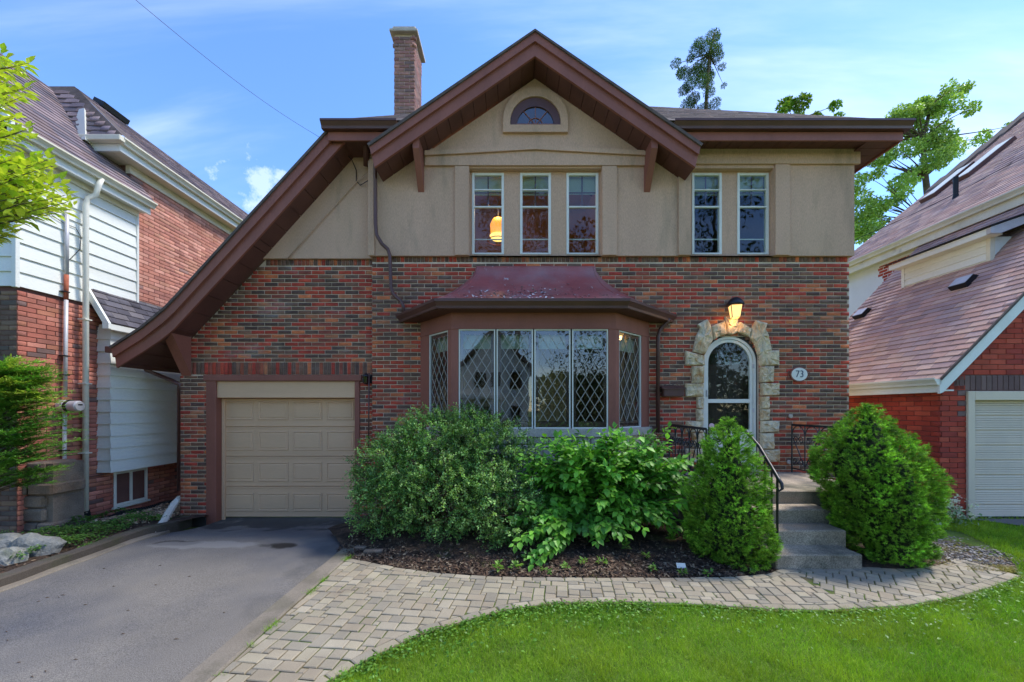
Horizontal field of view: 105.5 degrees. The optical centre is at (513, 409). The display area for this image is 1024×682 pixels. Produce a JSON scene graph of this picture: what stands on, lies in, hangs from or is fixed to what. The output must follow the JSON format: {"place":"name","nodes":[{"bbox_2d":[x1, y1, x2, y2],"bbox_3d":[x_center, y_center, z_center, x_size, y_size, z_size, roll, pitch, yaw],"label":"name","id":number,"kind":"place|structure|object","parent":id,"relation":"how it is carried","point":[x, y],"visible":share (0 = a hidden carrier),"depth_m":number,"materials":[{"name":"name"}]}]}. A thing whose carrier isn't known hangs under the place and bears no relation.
{"place":"outdoors","nodes":[
{"label":"outdoors","id":0,"kind":"place"},
{"bbox_2d":[0,499,205,573],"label":"side bed","id":1,"kind":"object","parent":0,"point":[64,548],"visible":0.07,"depth_m":5.34,"materials":[{"name":"soil"}]},
{"bbox_2d":[0,533,21,548],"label":"boulder","id":2,"kind":"object","parent":1,"relation":"on","point":[6,539],"visible":0.3,"depth_m":4.61,"materials":[{"name":"grey stone"}]},
{"bbox_2d":[0,547,28,566],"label":"boulder","id":3,"kind":"object","parent":1,"relation":"on","point":[6,553],"visible":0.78,"depth_m":4.32,"materials":[{"name":"grey stone"}]},
{"bbox_2d":[8,533,66,556],"bbox_3d":[-5.690,1.604,4.614,0.612,0.283,0.384,0,0,0],"label":"boulder","id":4,"kind":"object","parent":1,"relation":"on","point":[54,544],"visible":0.55,"depth_m":4.56,"materials":[{"name":"grey stone"}]},
{"bbox_2d":[0,43,80,246],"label":"foreground tree","id":5,"kind":"object","parent":1,"relation":"on","point":[18,186],"visible":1,"depth_m":3.49,"materials":[{"name":"green plant"}]},
{"bbox_2d":[0,353,91,491],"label":"feathery conifer","id":6,"kind":"object","parent":1,"relation":"on","point":[19,382],"visible":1,"depth_m":4.86,"materials":[{"name":"green plant"}]},
{"bbox_2d":[0,507,171,559],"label":"ground cover","id":7,"kind":"object","parent":1,"relation":"on","point":[79,527],"visible":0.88,"depth_m":5.39,"materials":[{"name":"green plant"}]},
{"bbox_2d":[158,496,180,522],"bbox_3d":[-5.447,1.655,6.094,0.160,0.319,1.515,0,0,-29],"label":"downspout extension","id":8,"kind":"object","parent":1,"relation":"on","point":[172,506],"visible":0.58,"depth_m":6.36,"materials":[{"name":"white plastic"}]},
{"bbox_2d":[0,53,247,532],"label":"neighbour house","id":9,"kind":"structure","parent":0,"point":[142,238],"depth_m":6.43,"materials":[{"name":"brick"}]},
{"bbox_2d":[112,467,150,508],"bbox_3d":[-6.875,1.400,6.983,0.130,0.640,0.673,0,0,0],"label":"basement window","id":10,"kind":"structure","parent":9,"relation":"in","point":[131,502],"depth_m":6.96,"materials":[{"name":"white wood"}]},
{"bbox_2d":[85,503,183,523],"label":"gravel","id":11,"kind":"structure","parent":0,"point":[160,509],"depth_m":6.59,"materials":[{"name":"grey gravel"}]},
{"bbox_2d":[0,517,353,681],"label":"driveway","id":12,"kind":"structure","parent":0,"point":[242,572],"depth_m":3.50,"materials":[{"name":"grey asphalt"}]},
{"bbox_2d":[0,530,169,591],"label":"kerb gutter strip","id":13,"kind":"object","parent":12,"relation":"on","point":[65,565],"visible":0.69,"depth_m":4.38,"materials":[{"name":"concrete"}]},
{"bbox_2d":[0,516,191,586],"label":"kerb","id":14,"kind":"structure","parent":12,"relation":"on","point":[22,572],"depth_m":4.55,"materials":[{"name":"grey concrete"}]},
{"bbox_2d":[180,548,353,681],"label":"kerb","id":15,"kind":"structure","parent":12,"relation":"on","point":[224,656],"depth_m":3.00,"materials":[{"name":"concrete"}]},
{"bbox_2d":[0,0,1023,249],"label":"sky","id":16,"kind":"structure","parent":0,"point":[310,61],"materials":[{"name":"blue"}]},
{"bbox_2d":[211,558,1023,681],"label":"path","id":17,"kind":"structure","parent":0,"point":[349,613],"depth_m":3.50,"materials":[{"name":"grey stone"}]},
{"bbox_2d":[215,555,351,675],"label":"kerb weeds","id":18,"kind":"object","parent":17,"relation":"on","point":[278,621],"visible":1,"depth_m":3.10,"materials":[{"name":"green plant"}]},
{"bbox_2d":[327,504,951,578],"bbox_3d":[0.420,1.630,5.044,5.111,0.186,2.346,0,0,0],"label":"mulch","id":19,"kind":"object","parent":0,"point":[569,573],"visible":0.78,"depth_m":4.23,"materials":[{"name":"brown wood"}]},
{"bbox_2d":[353,546,366,549],"bbox_3d":[-1.840,1.675,4.686,0.140,0.050,0.070,0,0,0],"label":"edging stone","id":20,"kind":"object","parent":19,"relation":"on","point":[359,547],"visible":0.72,"depth_m":4.66,"materials":[{"name":"grey stone"}]},
{"bbox_2d":[363,549,383,552],"bbox_3d":[-1.642,1.675,4.581,0.220,0.050,0.070,0,0,0],"label":"edging stone","id":21,"kind":"object","parent":19,"relation":"on","point":[373,550],"visible":0.76,"depth_m":4.55,"materials":[{"name":"grey stone"}]},
{"bbox_2d":[341,399,552,551],"bbox_3d":[-0.864,0.869,5.131,2.894,2.016,1.789,0,0,0],"label":"spirea shrub","id":22,"kind":"object","parent":19,"relation":"on","point":[469,491],"visible":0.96,"depth_m":4.95,"materials":[{"name":"green plant"}]},
{"bbox_2d":[492,559,503,571],"bbox_3d":[-0.162,1.595,4.018,0.123,0.102,0.171,0,0,-18],"label":"seedling","id":23,"kind":"object","parent":19,"relation":"on","point":[497,564],"visible":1,"depth_m":3.99,"materials":[{"name":"green plant"}]},
{"bbox_2d":[508,560,522,568],"bbox_3d":[0.039,1.603,4.039,0.148,0.081,0.132,0,0,31],"label":"seedling","id":24,"kind":"object","parent":19,"relation":"on","point":[515,562],"visible":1,"depth_m":4.03,"materials":[{"name":"green plant"}]},
{"bbox_2d":[521,548,533,560],"bbox_3d":[0.159,1.562,4.197,0.154,0.115,0.134,0,0,-10],"label":"seedling","id":25,"kind":"object","parent":19,"relation":"on","point":[524,557],"visible":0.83,"depth_m":4.20,"materials":[{"name":"green plant"}]},
{"bbox_2d":[540,566,551,573],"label":"seedling","id":26,"kind":"object","parent":19,"relation":"on","point":[545,568],"visible":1,"depth_m":4.01,"materials":[{"name":"green plant"}]},
{"bbox_2d":[560,561,570,568],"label":"seedling","id":27,"kind":"object","parent":19,"relation":"on","point":[564,564],"visible":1,"depth_m":4.08,"materials":[{"name":"green plant"}]},
{"bbox_2d":[596,556,607,563],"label":"seedling","id":28,"kind":"object","parent":19,"relation":"on","point":[605,561],"visible":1,"depth_m":4.17,"materials":[{"name":"green plant"}]},
{"bbox_2d":[506,421,704,570],"bbox_3d":[1.163,0.947,4.923,2.498,1.607,1.796,0,0,0],"label":"leaved shrub","id":29,"kind":"object","parent":19,"relation":"on","point":[600,491],"visible":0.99,"depth_m":4.73,"materials":[{"name":"green plant"}]},
{"bbox_2d":[605,534,618,541],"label":"seedling","id":30,"kind":"object","parent":19,"relation":"on","point":[609,536],"visible":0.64,"depth_m":4.70,"materials":[{"name":"green plant"}]},
{"bbox_2d":[620,537,630,548],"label":"seedling","id":31,"kind":"object","parent":19,"relation":"on","point":[624,544],"visible":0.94,"depth_m":4.48,"materials":[{"name":"green plant"}]},
{"bbox_2d":[648,562,656,571],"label":"seedling","id":32,"kind":"object","parent":19,"relation":"on","point":[653,565],"visible":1,"depth_m":4.04,"materials":[{"name":"green plant"}]},
{"bbox_2d":[665,532,677,539],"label":"seedling","id":33,"kind":"object","parent":19,"relation":"on","point":[671,538],"visible":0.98,"depth_m":4.69,"materials":[{"name":"green plant"}]},
{"bbox_2d":[676,563,685,567],"bbox_3d":[1.756,1.654,4.069,0.095,0.092,0.028,0,0,0],"label":"plant marker","id":34,"kind":"object","parent":19,"relation":"on","point":[680,565],"visible":0.82,"depth_m":4.07,"materials":[{"name":"white plastic"}]},
{"bbox_2d":[677,567,687,575],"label":"seedling","id":35,"kind":"object","parent":19,"relation":"on","point":[685,572],"visible":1,"depth_m":3.92,"materials":[{"name":"green plant"}]},
{"bbox_2d":[702,568,713,576],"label":"seedling","id":36,"kind":"object","parent":19,"relation":"on","point":[711,569],"visible":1,"depth_m":3.97,"materials":[{"name":"green plant"}]},
{"bbox_2d":[680,416,783,570],"bbox_3d":[2.454,0.891,4.398,1.037,1.657,1.078,0,0,0],"label":"dwarf spruce","id":37,"kind":"object","parent":19,"relation":"on","point":[727,524],"visible":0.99,"depth_m":4.20,"materials":[{"name":"green plant"}]},
{"bbox_2d":[740,566,756,573],"bbox_3d":[2.406,1.635,3.985,0.121,0.076,0.139,0,0,-39],"label":"seedling","id":38,"kind":"object","parent":19,"relation":"on","point":[751,570],"visible":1,"depth_m":3.98,"materials":[{"name":"green plant"}]},
{"bbox_2d":[667,470,861,569],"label":"concrete steps","id":39,"kind":"structure","parent":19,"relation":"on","point":[811,537],"depth_m":4.42,"materials":[{"name":"grey concrete"}]},
{"bbox_2d":[668,424,706,477],"bbox_3d":[2.564,0.644,5.790,0.024,0.804,1.406,0,0,3],"label":"iron railing","id":40,"kind":"object","parent":39,"relation":"on","point":[683,442],"visible":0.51,"depth_m":5.76,"materials":[{"name":"black metal"}]},
{"bbox_2d":[708,428,739,486],"bbox_3d":[2.734,0.644,5.060,0.414,0.804,0.025,0,0,0],"label":"iron railing","id":41,"kind":"object","parent":39,"relation":"on","point":[722,437],"visible":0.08,"depth_m":5.05,"materials":[{"name":"black metal"}]},
{"bbox_2d":[745,430,783,548],"bbox_3d":[2.939,0.907,4.581,0.137,1.331,0.921,0,0,6],"label":"stair handrail","id":42,"kind":"object","parent":39,"relation":"on","point":[773,471],"visible":0.73,"depth_m":4.22,"materials":[{"name":"black metal"}]},
{"bbox_2d":[791,424,847,476],"bbox_3d":[4.649,0.644,5.770,0.024,0.804,1.445,0,0,-1],"label":"iron railing","id":43,"kind":"object","parent":39,"relation":"on","point":[804,463],"visible":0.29,"depth_m":6.19,"materials":[{"name":"black metal"}]},
{"bbox_2d":[806,403,956,568],"bbox_3d":[4.105,0.820,4.445,1.303,1.819,1.227,0,0,0],"label":"dwarf spruce","id":44,"kind":"object","parent":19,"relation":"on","point":[875,486],"visible":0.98,"depth_m":4.19,"materials":[{"name":"green plant"}]},
{"bbox_2d":[324,568,1023,681],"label":"lawn","id":45,"kind":"structure","parent":0,"point":[643,648],"depth_m":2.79,"materials":[{"name":"plant"}]},
{"bbox_2d":[917,515,1023,574],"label":"side lawn","id":46,"kind":"structure","parent":0,"point":[969,539],"depth_m":5.02,"materials":[{"name":"plant"}]},
{"bbox_2d":[849,112,1023,519],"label":"neighbour house","id":47,"kind":"structure","parent":46,"relation":"on","point":[936,326],"depth_m":6.67,"materials":[{"name":"brick"}]},
{"bbox_2d":[854,161,1013,239],"bbox_3d":[10.107,-5.051,8.950,4.075,2.064,0.013,0,0,10],"label":"overhead wire","id":48,"kind":"object","parent":47,"relation":"attached to","point":[934,203],"visible":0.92,"depth_m":9.01,"materials":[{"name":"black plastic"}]},
{"bbox_2d":[975,400,1023,517],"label":"garage door","id":49,"kind":"structure","parent":47,"relation":"in","point":[999,424],"depth_m":5.97,"materials":[{"name":"white plastic"}]},
{"bbox_2d":[916,494,991,526],"bbox_3d":[6.235,1.495,5.775,1.360,0.492,0.819,0,0,0],"label":"flowering plant","id":50,"kind":"object","parent":46,"relation":"on","point":[959,512],"visible":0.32,"depth_m":5.63,"materials":[{"name":"green plant"}]},
{"bbox_2d":[930,541,1016,572],"bbox_3d":[5.150,1.695,5.175,2.100,0.020,2.450,0,0,0],"label":"gravel patch","id":51,"kind":"object","parent":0,"point":[1006,569],"visible":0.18,"depth_m":4.36,"materials":[{"name":"grey gravel"}]},
{"bbox_2d":[921,537,1015,571],"bbox_3d":[5.097,1.683,4.719,1.224,0.037,1.361,0,0,0],"label":"moss","id":52,"kind":"object","parent":51,"relation":"on","point":[945,549],"visible":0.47,"depth_m":4.35,"materials":[{"name":"green plant"}]},
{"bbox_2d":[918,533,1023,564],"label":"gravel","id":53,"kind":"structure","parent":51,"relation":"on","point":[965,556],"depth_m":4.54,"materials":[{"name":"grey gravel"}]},
{"bbox_2d":[976,518,1023,525],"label":"neighbour driveway","id":54,"kind":"structure","parent":0,"point":[1015,521],"depth_m":5.83,"materials":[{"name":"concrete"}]},
{"label":"ground","id":55,"kind":"structure","parent":0,"visible":0},
{"bbox_2d":[105,26,915,526],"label":"house","id":56,"kind":"structure","parent":55,"relation":"on","point":[339,262],"depth_m":6.52,"materials":[{"name":"brick"}]},
{"bbox_2d":[136,0,318,136],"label":"overhead wire","id":57,"kind":"object","parent":56,"relation":"attached to","point":[215,65],"visible":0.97,"depth_m":4.37,"materials":[{"name":"black plastic"}]},
{"bbox_2d":[225,399,354,516],"bbox_3d":[-3.925,0.831,6.799,2.530,2.090,0.061,0,0,0],"label":"garage door","id":58,"kind":"structure","parent":56,"relation":"in","point":[284,457],"depth_m":6.77,"materials":[{"name":"beige metal"}]},
{"bbox_2d":[362,373,371,383],"bbox_3d":[-2.454,-0.514,6.533,0.160,0.195,0.146,0,0,0],"label":"garage lantern","id":59,"kind":"object","parent":56,"relation":"attached to","point":[365,378],"visible":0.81,"depth_m":6.49,"materials":[{"name":"black metal"}]},
{"bbox_2d":[472,173,503,254],"bbox_3d":[-0.422,-3.293,6.601,0.539,1.375,0.106,0,0,0],"label":"window","id":60,"kind":"structure","parent":56,"relation":"in","point":[483,184],"depth_m":6.56,"materials":[{"name":"white glass"}]},
{"bbox_2d":[487,217,500,245],"bbox_3d":[-0.280,-3.896,7.300,0.415,1.488,0.414,0,0,0],"label":"pendant lamp","id":61,"kind":"object","parent":56,"relation":"hanging from","point":[495,226],"visible":0.66,"depth_m":7.18,"materials":[{"name":"yellow glass"}]},
{"bbox_2d":[455,284,611,297],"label":"leaf litter","id":62,"kind":"object","parent":56,"relation":"on","point":[525,292],"visible":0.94,"depth_m":5.81,"materials":[{"name":"brown plant"}]},
{"bbox_2d":[510,97,559,124],"bbox_3d":[0.369,-4.919,6.443,0.824,0.464,0.036,0,0,0],"label":"gable window","id":63,"kind":"structure","parent":56,"relation":"in","point":[531,111],"depth_m":6.43,"materials":[{"name":"brown glass"}]},
{"bbox_2d":[520,173,550,254],"bbox_3d":[0.377,-3.293,6.601,0.521,1.375,0.106,0,0,0],"label":"window","id":64,"kind":"structure","parent":56,"relation":"in","point":[531,184],"depth_m":6.56,"materials":[{"name":"white glass"}]},
{"bbox_2d":[396,266,676,515],"bbox_3d":[0.390,-0.244,6.235,4.715,4.287,1.370,0,0,0],"label":"bay window","id":65,"kind":"structure","parent":56,"relation":"in","point":[612,325],"depth_m":5.88,"materials":[{"name":"brown glass"}]},
{"bbox_2d":[538,367,565,420],"bbox_3d":[0.720,0.050,7.450,0.600,1.700,0.100,0,0,0],"label":"window pane","id":66,"kind":"structure","parent":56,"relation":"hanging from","point":[552,391],"depth_m":7.40,"materials":[{"name":"clear glass"}]},
{"bbox_2d":[566,173,598,254],"bbox_3d":[1.168,-3.293,6.601,0.539,1.375,0.106,0,0,0],"label":"window","id":67,"kind":"structure","parent":56,"relation":"in","point":[581,184],"depth_m":6.56,"materials":[{"name":"white glass"}]},
{"bbox_2d":[660,384,685,396],"bbox_3d":[2.639,-0.319,6.436,0.380,0.220,0.141,0,0,0],"label":"mailbox","id":68,"kind":"object","parent":56,"relation":"attached to","point":[672,391],"visible":1,"depth_m":6.39,"materials":[{"name":"brown metal"}]},
{"bbox_2d":[692,173,721,254],"bbox_3d":[3.262,-3.293,6.601,0.503,1.375,0.106,0,0,0],"label":"window","id":69,"kind":"structure","parent":56,"relation":"in","point":[703,184],"depth_m":6.56,"materials":[{"name":"white glass"}]},
{"bbox_2d":[708,343,747,428],"bbox_3d":[3.640,-0.066,6.690,0.800,2.222,0.100,0,0,0],"label":"inner door","id":70,"kind":"structure","parent":56,"relation":"in","point":[727,362],"depth_m":6.69,"materials":[{"name":"black glass"}]},
{"bbox_2d":[705,340,753,469],"bbox_3d":[3.646,-0.066,6.573,0.812,2.222,0.066,0,0,0],"label":"storm door","id":71,"kind":"structure","parent":56,"relation":"in","point":[750,362],"depth_m":6.57,"materials":[{"name":"white glass"}]},
{"bbox_2d":[726,297,744,318],"bbox_3d":[3.624,-1.656,6.351,0.268,0.345,0.268,0,0,45],"label":"wall lantern","id":72,"kind":"object","parent":56,"relation":"attached to","point":[734,305],"depth_m":6.28,"materials":[{"name":"yellow glass"}]},
{"bbox_2d":[737,173,768,254],"bbox_3d":[4.039,-3.293,6.601,0.530,1.375,0.106,0,0,0],"label":"window","id":73,"kind":"structure","parent":56,"relation":"in","point":[748,184],"depth_m":6.56,"materials":[{"name":"white glass"}]},
{"bbox_2d":[787,367,809,381],"bbox_3d":[4.768,-0.583,6.492,0.368,0.250,0.037,0,0,0],"label":"house number plaque","id":74,"kind":"object","parent":56,"relation":"attached to","point":[798,374],"visible":1,"depth_m":6.48,"materials":[{"name":"white ceramic"}]},
{"bbox_2d":[670,27,727,109],"bbox_3d":[11.517,-10.816,24.045,3.924,25.032,2.063,0,0,0],"label":"spruce tree","id":75,"kind":"object","parent":55,"relation":"on","point":[704,76],"visible":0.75,"depth_m":23.79,"materials":[{"name":"green plant"}]},
{"bbox_2d":[775,92,845,115],"bbox_3d":[15.252,-7.273,19.964,3.474,17.947,1.656,0,0,0],"label":"maple tree","id":76,"kind":"object","parent":55,"relation":"on","point":[787,104],"visible":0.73,"depth_m":19.68,"materials":[{"name":"green plant"}]},
{"bbox_2d":[854,77,1012,244],"bbox_3d":[17.765,-6.261,16.933,7.268,15.939,2.486,0,0,0],"label":"maple tree","id":77,"kind":"object","parent":55,"relation":"on","point":[942,145],"visible":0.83,"depth_m":16.65,"materials":[{"name":"green plant"}]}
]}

